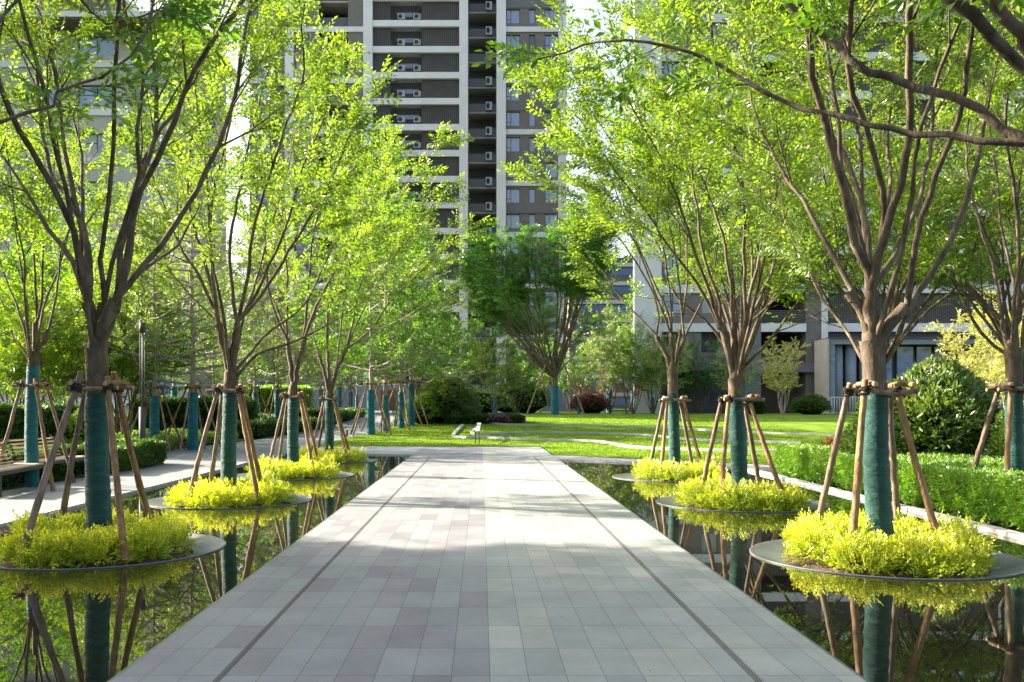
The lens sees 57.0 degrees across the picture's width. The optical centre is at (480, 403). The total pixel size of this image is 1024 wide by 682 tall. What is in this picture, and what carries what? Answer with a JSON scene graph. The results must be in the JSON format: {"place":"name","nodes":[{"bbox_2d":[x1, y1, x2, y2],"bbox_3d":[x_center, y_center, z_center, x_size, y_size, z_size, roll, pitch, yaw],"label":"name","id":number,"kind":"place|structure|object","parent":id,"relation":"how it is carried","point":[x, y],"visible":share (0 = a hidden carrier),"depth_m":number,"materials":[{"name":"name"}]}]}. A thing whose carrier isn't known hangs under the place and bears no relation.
{"place":"outdoors","nodes":[
{"label":"outdoors","id":0,"kind":"place"},
{"bbox_2d":[0,411,405,522],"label":"side pavement","id":1,"kind":"structure","parent":0,"point":[176,465],"depth_m":20.53,"materials":[{"name":"grey stone"}]},
{"bbox_2d":[0,438,44,496],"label":"park bench","id":2,"kind":"object","parent":1,"relation":"on","point":[6,469],"visible":0.84,"depth_m":16.34,"materials":[{"name":"brown wood"}]},
{"bbox_2d":[0,378,75,491],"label":"tree support","id":3,"kind":"object","parent":1,"relation":"on","point":[35,385],"visible":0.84,"depth_m":16.71,"materials":[{"name":"brown wood"}]},
{"bbox_2d":[0,454,409,681],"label":"pool water","id":4,"kind":"structure","parent":0,"point":[108,623],"depth_m":7.81,"materials":[{"name":"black liquid"}]},
{"bbox_2d":[0,533,225,569],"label":"planter disc","id":5,"kind":"object","parent":4,"relation":"in","point":[208,544],"visible":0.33,"depth_m":9.56,"materials":[{"name":"metal"}]},
{"bbox_2d":[17,371,153,560],"bbox_3d":[-4.098,0.585,9.875,1.142,1.869,1.926,0,0,-10],"label":"tree support","id":6,"kind":"object","parent":5,"relation":"on","point":[108,387],"visible":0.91,"depth_m":9.72,"materials":[{"name":"brown wood"}]},
{"bbox_2d":[0,505,199,568],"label":"golden shrub","id":7,"kind":"object","parent":5,"relation":"on","point":[65,537],"visible":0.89,"depth_m":9.38,"materials":[{"name":"yellow plant"}]},
{"bbox_2d":[0,0,318,532],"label":"avenue tree","id":8,"kind":"object","parent":5,"relation":"on","point":[101,320],"visible":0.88,"depth_m":10.27,"materials":[{"name":"green plant"}]},
{"bbox_2d":[148,494,312,509],"bbox_3d":[-4.000,1.578,15.000,2.604,0.244,2.604,0,0,0],"label":"planter disc","id":9,"kind":"object","parent":4,"relation":"in","point":[158,502],"visible":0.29,"depth_m":14.74,"materials":[{"name":"metal"}]},
{"bbox_2d":[186,384,261,503],"bbox_3d":[-3.939,0.599,14.952,1.267,1.841,1.579,0,0,0],"label":"tree support","id":10,"kind":"object","parent":9,"relation":"on","point":[240,390],"visible":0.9,"depth_m":14.75,"materials":[{"name":"brown wood"}]},
{"bbox_2d":[163,470,297,509],"bbox_3d":[-3.969,1.387,14.977,2.096,0.602,2.694,0,0,0],"label":"golden shrub","id":11,"kind":"object","parent":9,"relation":"on","point":[242,494],"visible":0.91,"depth_m":14.29,"materials":[{"name":"yellow plant"}]},
{"bbox_2d":[110,0,401,487],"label":"avenue tree","id":12,"kind":"object","parent":9,"relation":"on","point":[232,373],"visible":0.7,"depth_m":14.57,"materials":[{"name":"green plant"}]},
{"bbox_2d":[237,472,353,479],"bbox_3d":[-4.030,1.578,20.200,2.604,0.244,2.604,0,0,0],"label":"planter disc","id":13,"kind":"object","parent":4,"relation":"in","point":[341,474],"visible":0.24,"depth_m":20.12,"materials":[{"name":"metal"}]},
{"bbox_2d":[243,454,341,479],"bbox_3d":[-3.986,1.373,20.162,2.015,0.647,2.459,0,0,0],"label":"golden shrub","id":14,"kind":"object","parent":13,"relation":"on","point":[303,469],"visible":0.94,"depth_m":19.56,"materials":[{"name":"yellow plant"}]},
{"bbox_2d":[267,391,319,475],"bbox_3d":[-3.984,0.621,20.224,1.143,1.793,1.524,0,0,0],"label":"tree support","id":15,"kind":"object","parent":13,"relation":"on","point":[301,395],"visible":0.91,"depth_m":19.99,"materials":[{"name":"brown wood"}]},
{"bbox_2d":[215,0,417,466],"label":"avenue tree","id":16,"kind":"object","parent":13,"relation":"on","point":[293,403],"visible":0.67,"depth_m":20.11,"materials":[{"name":"green plant"}]},
{"bbox_2d":[283,459,377,463],"bbox_3d":[-4.070,1.578,25.300,2.604,0.244,2.604,0,0,0],"label":"planter disc","id":17,"kind":"object","parent":4,"relation":"in","point":[372,460],"visible":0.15,"depth_m":24.96,"materials":[{"name":"metal"}]},
{"bbox_2d":[311,395,350,460],"bbox_3d":[-4.009,0.648,25.300,1.158,1.742,1.478,0,0,0],"label":"tree support","id":18,"kind":"object","parent":17,"relation":"on","point":[334,399],"visible":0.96,"depth_m":25.09,"materials":[{"name":"brown wood"}]},
{"bbox_2d":[299,443,368,462],"bbox_3d":[-4.020,1.361,25.306,2.042,0.622,2.672,0,0,0],"label":"golden shrub","id":19,"kind":"object","parent":17,"relation":"on","point":[341,455],"visible":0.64,"depth_m":24.82,"materials":[{"name":"yellow plant"}]},
{"bbox_2d":[266,114,495,453],"bbox_3d":[-2.911,-3.322,25.841,6.811,9.746,5.161,0,0,17],"label":"avenue tree","id":20,"kind":"object","parent":17,"relation":"on","point":[401,250],"visible":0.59,"depth_m":25.18,"materials":[{"name":"green plant"}]},
{"bbox_2d":[0,0,632,384],"label":"sky","id":21,"kind":"structure","parent":0,"point":[242,123],"materials":[{"name":"white"}]},
{"bbox_2d":[286,446,423,455],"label":"cross paving","id":22,"kind":"structure","parent":0,"point":[394,450],"depth_m":30.90,"materials":[{"name":"grey stone"}]},
{"bbox_2d":[2,408,767,490],"bbox_3d":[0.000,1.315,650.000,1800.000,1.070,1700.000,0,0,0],"label":"ground","id":23,"kind":"structure","parent":0,"point":[242,439],"depth_m":33.95,"materials":[{"name":"grey stone"}]},
{"bbox_2d":[0,446,65,486],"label":"hedge","id":24,"kind":"object","parent":23,"relation":"on","point":[56,472],"visible":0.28,"depth_m":17.83,"materials":[{"name":"green plant"}]},
{"bbox_2d":[0,207,73,401],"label":"upright tree","id":25,"kind":"object","parent":23,"relation":"on","point":[25,250],"visible":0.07,"depth_m":33.92,"materials":[{"name":"green plant"}]},
{"bbox_2d":[0,400,84,445],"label":"tall hedge","id":26,"kind":"object","parent":23,"relation":"on","point":[17,429],"visible":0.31,"depth_m":21.21,"materials":[{"name":"green plant"}]},
{"bbox_2d":[8,434,84,484],"bbox_3d":[-8.463,1.056,18.324,0.689,0.887,1.950,0,0,4],"label":"park bench","id":27,"kind":"object","parent":23,"relation":"on","point":[59,459],"visible":0.45,"depth_m":18.18,"materials":[{"name":"brown wood"}]},
{"bbox_2d":[0,252,103,403],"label":"tree","id":28,"kind":"object","parent":23,"relation":"on","point":[3,337],"visible":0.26,"depth_m":29.37,"materials":[{"name":"green plant"}]},
{"bbox_2d":[0,222,113,403],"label":"tree","id":29,"kind":"object","parent":23,"relation":"on","point":[65,267],"visible":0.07,"depth_m":32.77,"materials":[{"name":"green plant"}]},
{"bbox_2d":[0,37,131,486],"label":"avenue tree","id":30,"kind":"object","parent":23,"relation":"on","point":[32,354],"visible":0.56,"depth_m":16.89,"materials":[{"name":"green plant"}]},
{"bbox_2d":[0,246,147,402],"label":"tree","id":31,"kind":"object","parent":23,"relation":"on","point":[11,319],"visible":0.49,"depth_m":28.54,"materials":[{"name":"green plant"}]},
{"bbox_2d":[0,438,169,476],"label":"hedge","id":32,"kind":"object","parent":23,"relation":"on","point":[150,452],"visible":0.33,"depth_m":21.52,"materials":[{"name":"green plant"}]},
{"bbox_2d":[0,243,176,403],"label":"tree","id":33,"kind":"object","parent":23,"relation":"on","point":[27,258],"visible":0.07,"depth_m":32.44,"materials":[{"name":"green plant"}]},
{"bbox_2d":[14,245,204,433],"bbox_3d":[-12.037,-1.666,30.989,5.906,6.484,4.731,0,0,12],"label":"tree","id":34,"kind":"object","parent":23,"relation":"on","point":[137,373],"visible":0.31,"depth_m":30.43,"materials":[{"name":"green plant"}]},
{"bbox_2d":[0,0,236,412],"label":"apartment block","id":35,"kind":"structure","parent":23,"relation":"on","point":[102,119],"depth_m":75.00,"materials":[{"name":"grey concrete"}]},
{"bbox_2d":[0,0,249,145],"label":"avenue tree","id":36,"kind":"object","parent":23,"relation":"on","point":[187,18],"visible":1,"depth_m":5.66,"materials":[{"name":"green plant"}]},
{"bbox_2d":[139,322,145,438],"bbox_3d":[-8.300,-0.245,23.100,0.156,3.490,0.156,0,0,0],"label":"lamp post","id":37,"kind":"object","parent":23,"relation":"on","point":[142,409],"visible":0.9,"depth_m":23.06,"materials":[{"name":"metal"}]},
{"bbox_2d":[38,168,287,437],"bbox_3d":[-10.227,-2.973,29.713,6.102,9.054,6.144,0,0,23],"label":"upright tree","id":38,"kind":"object","parent":23,"relation":"on","point":[154,418],"visible":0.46,"depth_m":29.81,"materials":[{"name":"green plant"}]},
{"bbox_2d":[83,147,296,449],"bbox_3d":[-8.983,-3.282,30.588,6.568,9.679,6.524,0,0,38],"label":"upright tree","id":39,"kind":"object","parent":23,"relation":"on","point":[192,433],"visible":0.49,"depth_m":30.26,"materials":[{"name":"green plant"}]},
{"bbox_2d":[126,395,258,431],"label":"dark hedge","id":40,"kind":"object","parent":23,"relation":"on","point":[173,402],"visible":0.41,"depth_m":40.07,"materials":[{"name":"green plant"}]},
{"bbox_2d":[164,254,270,395],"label":"upright tree","id":41,"kind":"object","parent":23,"relation":"on","point":[212,370],"visible":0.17,"depth_m":46.02,"materials":[{"name":"green plant"}]},
{"bbox_2d":[198,239,309,416],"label":"upright tree","id":42,"kind":"object","parent":23,"relation":"on","point":[254,394],"visible":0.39,"depth_m":49.85,"materials":[{"name":"green plant"}]},
{"bbox_2d":[216,227,334,416],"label":"upright tree","id":43,"kind":"object","parent":23,"relation":"on","point":[277,398],"visible":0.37,"depth_m":50.83,"materials":[{"name":"green plant"}]},
{"bbox_2d":[243,384,313,413],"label":"bright hedge","id":44,"kind":"object","parent":23,"relation":"on","point":[266,390],"visible":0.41,"depth_m":56.07,"materials":[{"name":"green plant"}]},
{"bbox_2d":[237,416,336,436],"bbox_3d":[-8.935,0.973,43.102,2.067,0.847,9.125,0,0,12],"label":"hedge","id":45,"kind":"object","parent":23,"relation":"on","point":[263,427],"visible":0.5,"depth_m":39.56,"materials":[{"name":"green plant"}]},
{"bbox_2d":[288,143,471,434],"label":"upright tree","id":46,"kind":"object","parent":23,"relation":"on","point":[370,427],"visible":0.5,"depth_m":40.77,"materials":[{"name":"green plant"}]},
{"bbox_2d":[314,194,461,430],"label":"upright tree","id":47,"kind":"object","parent":23,"relation":"on","point":[421,365],"visible":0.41,"depth_m":42.94,"materials":[{"name":"green plant"}]},
{"bbox_2d":[326,189,479,427],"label":"upright tree","id":48,"kind":"object","parent":23,"relation":"on","point":[446,330],"visible":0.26,"depth_m":45.75,"materials":[{"name":"green plant"}]},
{"bbox_2d":[246,0,575,410],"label":"apartment tower","id":49,"kind":"structure","parent":23,"relation":"on","point":[433,45],"depth_m":106.05,"materials":[{"name":"concrete"}]},
{"bbox_2d":[336,217,505,424],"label":"upright tree","id":50,"kind":"object","parent":23,"relation":"on","point":[411,408],"visible":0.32,"depth_m":47.84,"materials":[{"name":"green plant"}]},
{"bbox_2d":[374,252,474,387],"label":"upright tree","id":51,"kind":"object","parent":23,"relation":"on","point":[433,380],"visible":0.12,"depth_m":49.74,"materials":[{"name":"green plant"}]},
{"bbox_2d":[443,323,515,389],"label":"tree","id":52,"kind":"object","parent":23,"relation":"on","point":[474,369],"visible":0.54,"depth_m":73.62,"materials":[{"name":"green plant"}]},
{"bbox_2d":[537,330,600,411],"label":"tree","id":53,"kind":"object","parent":23,"relation":"on","point":[576,367],"visible":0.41,"depth_m":87.36,"materials":[{"name":"green plant"}]},
{"bbox_2d":[568,391,610,412],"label":"purple bush","id":54,"kind":"object","parent":23,"relation":"on","point":[592,403],"visible":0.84,"depth_m":73.20,"materials":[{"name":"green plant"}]},
{"bbox_2d":[566,302,632,411],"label":"tree","id":55,"kind":"object","parent":23,"relation":"on","point":[587,349],"visible":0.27,"depth_m":83.77,"materials":[{"name":"green plant"}]},
{"bbox_2d":[567,258,632,407],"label":"apartment block","id":56,"kind":"structure","parent":23,"relation":"on","point":[623,285],"depth_m":149.94,"materials":[{"name":"grey concrete"}]},
{"bbox_2d":[582,329,632,412],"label":"tree","id":57,"kind":"object","parent":23,"relation":"on","point":[593,350],"visible":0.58,"depth_m":75.79,"materials":[{"name":"green plant"}]},
{"bbox_2d":[452,424,776,452],"bbox_3d":[2.577,1.288,36.835,4.288,0.523,22.032,0,0,-29],"label":"lawn edging","id":58,"kind":"object","parent":23,"relation":"on","point":[457,430],"visible":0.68,"depth_m":36.14,"materials":[{"name":"concrete"}]},
{"bbox_2d":[597,305,669,412],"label":"tree","id":59,"kind":"object","parent":23,"relation":"on","point":[618,333],"visible":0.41,"depth_m":73.45,"materials":[{"name":"green plant"}]},
{"bbox_2d":[471,423,800,443],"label":"lawn edging","id":60,"kind":"object","parent":23,"relation":"on","point":[476,429],"visible":0.6,"depth_m":40.79,"materials":[{"name":"concrete"}]},
{"bbox_2d":[490,422,834,436],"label":"lawn edging","id":61,"kind":"object","parent":23,"relation":"on","point":[810,434],"visible":0.42,"depth_m":45.92,"materials":[{"name":"concrete"}]},
{"bbox_2d":[553,455,781,474],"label":"pool kerb","id":62,"kind":"structure","parent":23,"relation":"on","point":[766,468],"depth_m":25.07,"materials":[{"name":"grey stone"}]},
{"bbox_2d":[673,334,727,412],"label":"tree","id":63,"kind":"object","parent":23,"relation":"on","point":[702,379],"visible":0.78,"depth_m":71.52,"materials":[{"name":"green plant"}]},
{"bbox_2d":[470,0,1023,146],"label":"avenue tree","id":64,"kind":"object","parent":23,"relation":"on","point":[1002,47],"visible":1,"depth_m":5.06,"materials":[{"name":"green plant"}]},
{"bbox_2d":[633,0,1023,413],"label":"apartment block","id":65,"kind":"structure","parent":23,"relation":"on","point":[830,365],"depth_m":73.05,"materials":[{"name":"concrete"}]},
{"bbox_2d":[747,467,1023,540],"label":"pool edge","id":66,"kind":"object","parent":23,"relation":"on","point":[997,530],"visible":0.11,"depth_m":13.32,"materials":[{"name":"stone"}]},
{"bbox_2d":[774,442,1023,532],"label":"hedge","id":67,"kind":"object","parent":23,"relation":"on","point":[991,488],"visible":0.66,"depth_m":13.38,"materials":[{"name":"green plant"}]},
{"bbox_2d":[838,353,1001,455],"bbox_3d":[8.176,0.312,17.254,2.799,2.475,2.763,0,0,39],"label":"round bush","id":68,"kind":"object","parent":23,"relation":"on","point":[947,406],"visible":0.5,"depth_m":16.43,"materials":[{"name":"green plant"}]},
{"bbox_2d":[863,0,1023,471],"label":"avenue tree","id":69,"kind":"object","parent":23,"relation":"on","point":[1012,358],"visible":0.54,"depth_m":12.82,"materials":[{"name":"green plant"}]},
{"bbox_2d":[972,382,1023,471],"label":"tree support","id":70,"kind":"object","parent":23,"relation":"on","point":[1011,388],"visible":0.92,"depth_m":12.70,"materials":[{"name":"brown wood"}]},
{"bbox_2d":[981,401,1023,457],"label":"round bush","id":71,"kind":"object","parent":23,"relation":"on","point":[995,446],"visible":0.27,"depth_m":15.58,"materials":[{"name":"green plant"}]},
{"bbox_2d":[107,448,869,681],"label":"path","id":72,"kind":"structure","parent":0,"point":[507,574],"depth_m":7.11,"materials":[{"name":"grey stone"}]},
{"bbox_2d":[316,413,855,463],"bbox_3d":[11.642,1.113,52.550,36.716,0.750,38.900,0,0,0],"label":"lawn","id":73,"kind":"structure","parent":0,"point":[821,423],"depth_m":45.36,"materials":[{"name":"green plant"}]},
{"bbox_2d":[404,390,445,423],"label":"round bush","id":74,"kind":"object","parent":73,"relation":"on","point":[430,407],"visible":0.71,"depth_m":48.56,"materials":[{"name":"green plant"}]},
{"bbox_2d":[416,372,482,422],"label":"round bush","id":75,"kind":"object","parent":73,"relation":"on","point":[454,396],"visible":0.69,"depth_m":49.33,"materials":[{"name":"green plant"}]},
{"bbox_2d":[443,411,525,423],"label":"hedge","id":76,"kind":"object","parent":73,"relation":"on","point":[472,418],"visible":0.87,"depth_m":49.09,"materials":[{"name":"green plant"}]},
{"bbox_2d":[468,334,518,413],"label":"tree","id":77,"kind":"object","parent":73,"relation":"on","point":[481,368],"visible":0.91,"depth_m":65.78,"materials":[{"name":"green plant"}]},
{"bbox_2d":[485,378,550,412],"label":"round bush","id":78,"kind":"object","parent":73,"relation":"on","point":[540,401],"visible":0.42,"depth_m":71.15,"materials":[{"name":"green plant"}]},
{"bbox_2d":[485,328,552,412],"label":"tree","id":79,"kind":"object","parent":73,"relation":"on","point":[525,380],"visible":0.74,"depth_m":66.83,"materials":[{"name":"green plant"}]},
{"bbox_2d":[446,198,625,414],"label":"shade tree","id":80,"kind":"object","parent":73,"relation":"on","point":[495,306],"visible":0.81,"depth_m":60.50,"materials":[{"name":"green plant"}]},
{"bbox_2d":[558,352,599,413],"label":"tree","id":81,"kind":"object","parent":73,"relation":"on","point":[581,388],"visible":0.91,"depth_m":69.95,"materials":[{"name":"green plant"}]},
{"bbox_2d":[599,321,666,413],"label":"tree","id":82,"kind":"object","parent":73,"relation":"on","point":[623,367],"visible":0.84,"depth_m":68.78,"materials":[{"name":"green plant"}]},
{"bbox_2d":[617,335,688,413],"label":"tree","id":83,"kind":"object","parent":73,"relation":"on","point":[662,359],"visible":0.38,"depth_m":69.67,"materials":[{"name":"green plant"}]},
{"bbox_2d":[634,322,695,413],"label":"tree","id":84,"kind":"object","parent":73,"relation":"on","point":[649,363],"visible":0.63,"depth_m":65.69,"materials":[{"name":"green plant"}]},
{"bbox_2d":[759,336,810,414],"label":"tree","id":85,"kind":"object","parent":73,"relation":"on","point":[784,371],"visible":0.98,"depth_m":61.71,"materials":[{"name":"green plant"}]},
{"bbox_2d":[787,393,832,414],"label":"hedge ball","id":86,"kind":"object","parent":73,"relation":"on","point":[812,404],"visible":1,"depth_m":63.41,"materials":[{"name":"green plant"}]},
{"bbox_2d":[919,307,1023,405],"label":"tree","id":87,"kind":"object","parent":73,"relation":"on","point":[970,359],"visible":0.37,"depth_m":35.87,"materials":[{"name":"yellow plant"}]},
{"bbox_2d":[964,288,1023,409],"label":"tree","id":88,"kind":"object","parent":73,"relation":"on","point":[986,347],"visible":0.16,"depth_m":39.90,"materials":[{"name":"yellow plant"}]},
{"bbox_2d":[541,446,775,464],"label":"lawn front","id":89,"kind":"structure","parent":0,"point":[628,450],"depth_m":28.13,"materials":[{"name":"green plant"}]},
{"bbox_2d":[585,52,923,455],"bbox_3d":[7.561,-4.130,26.819,8.614,11.371,7.894,0,0,-38],"label":"avenue tree","id":90,"kind":"object","parent":89,"relation":"on","point":[762,304],"visible":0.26,"depth_m":26.31,"materials":[{"name":"green plant"}]},
{"bbox_2d":[738,37,1023,363],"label":"avenue tree","id":91,"kind":"object","parent":89,"relation":"on","point":[898,340],"visible":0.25,"depth_m":24.39,"materials":[{"name":"green plant"}]},
{"bbox_2d":[817,27,1023,382],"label":"avenue tree","id":92,"kind":"object","parent":89,"relation":"on","point":[1007,203],"visible":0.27,"depth_m":23.78,"materials":[{"name":"green plant"}]},
{"bbox_2d":[560,460,1023,681],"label":"pool water","id":93,"kind":"structure","parent":0,"point":[871,629],"depth_m":7.41,"materials":[{"name":"black liquid"}]},
{"bbox_2d":[612,473,731,481],"bbox_3d":[4.060,1.578,19.700,2.604,0.244,2.604,0,0,0],"label":"planter disc","id":94,"kind":"object","parent":93,"relation":"in","point":[626,476],"visible":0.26,"depth_m":19.54,"materials":[{"name":"metal"}]},
{"bbox_2d":[496,0,757,469],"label":"avenue tree","id":95,"kind":"object","parent":94,"relation":"on","point":[595,197],"visible":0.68,"depth_m":19.46,"materials":[{"name":"green plant"}]},
{"bbox_2d":[649,395,703,477],"bbox_3d":[4.111,0.671,19.651,1.086,1.692,1.379,0,0,0],"label":"tree support","id":96,"kind":"object","parent":94,"relation":"on","point":[663,399],"visible":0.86,"depth_m":19.52,"materials":[{"name":"brown wood"}]},
{"bbox_2d":[631,455,727,481],"bbox_3d":[4.104,1.373,19.662,2.015,0.647,2.459,0,0,0],"label":"golden shrub","id":97,"kind":"object","parent":94,"relation":"on","point":[646,469],"visible":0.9,"depth_m":19.04,"materials":[{"name":"yellow plant"}]},
{"bbox_2d":[656,496,830,512],"bbox_3d":[4.030,1.578,14.600,2.604,0.244,2.604,0,0,0],"label":"planter disc","id":98,"kind":"object","parent":93,"relation":"in","point":[665,501],"visible":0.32,"depth_m":14.35,"materials":[{"name":"metal"}]},
{"bbox_2d":[543,0,862,487],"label":"avenue tree","id":99,"kind":"object","parent":98,"relation":"on","point":[681,106],"visible":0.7,"depth_m":14.20,"materials":[{"name":"green plant"}]},
{"bbox_2d":[671,467,812,511],"bbox_3d":[3.999,1.377,14.623,2.096,0.655,2.694,0,0,0],"label":"golden shrub","id":100,"kind":"object","parent":98,"relation":"on","point":[760,497],"visible":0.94,"depth_m":13.88,"materials":[{"name":"yellow plant"}]},
{"bbox_2d":[701,394,786,504],"bbox_3d":[4.072,0.684,14.599,1.129,1.672,1.482,0,0,0],"label":"tree support","id":101,"kind":"object","parent":98,"relation":"on","point":[728,400],"visible":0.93,"depth_m":14.39,"materials":[{"name":"brown wood"}]},
{"bbox_2d":[749,539,1023,580],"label":"planter disc","id":102,"kind":"object","parent":93,"relation":"in","point":[773,550],"visible":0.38,"depth_m":9.11,"materials":[{"name":"metal"}]},
{"bbox_2d":[682,0,1023,539],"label":"avenue tree","id":103,"kind":"object","parent":102,"relation":"on","point":[877,330],"visible":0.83,"depth_m":9.85,"materials":[{"name":"green plant"}]},
{"bbox_2d":[818,379,941,561],"bbox_3d":[4.040,0.637,9.627,1.065,1.759,1.324,0,0,0],"label":"tree support","id":104,"kind":"object","parent":102,"relation":"on","point":[895,389],"visible":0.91,"depth_m":9.30,"materials":[{"name":"brown wood"}]},
{"bbox_2d":[779,505,1002,578],"bbox_3d":[4.082,1.367,9.489,2.114,0.672,2.368,0,0,21],"label":"golden shrub","id":105,"kind":"object","parent":102,"relation":"on","point":[911,545],"visible":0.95,"depth_m":8.90,"materials":[{"name":"yellow plant"}]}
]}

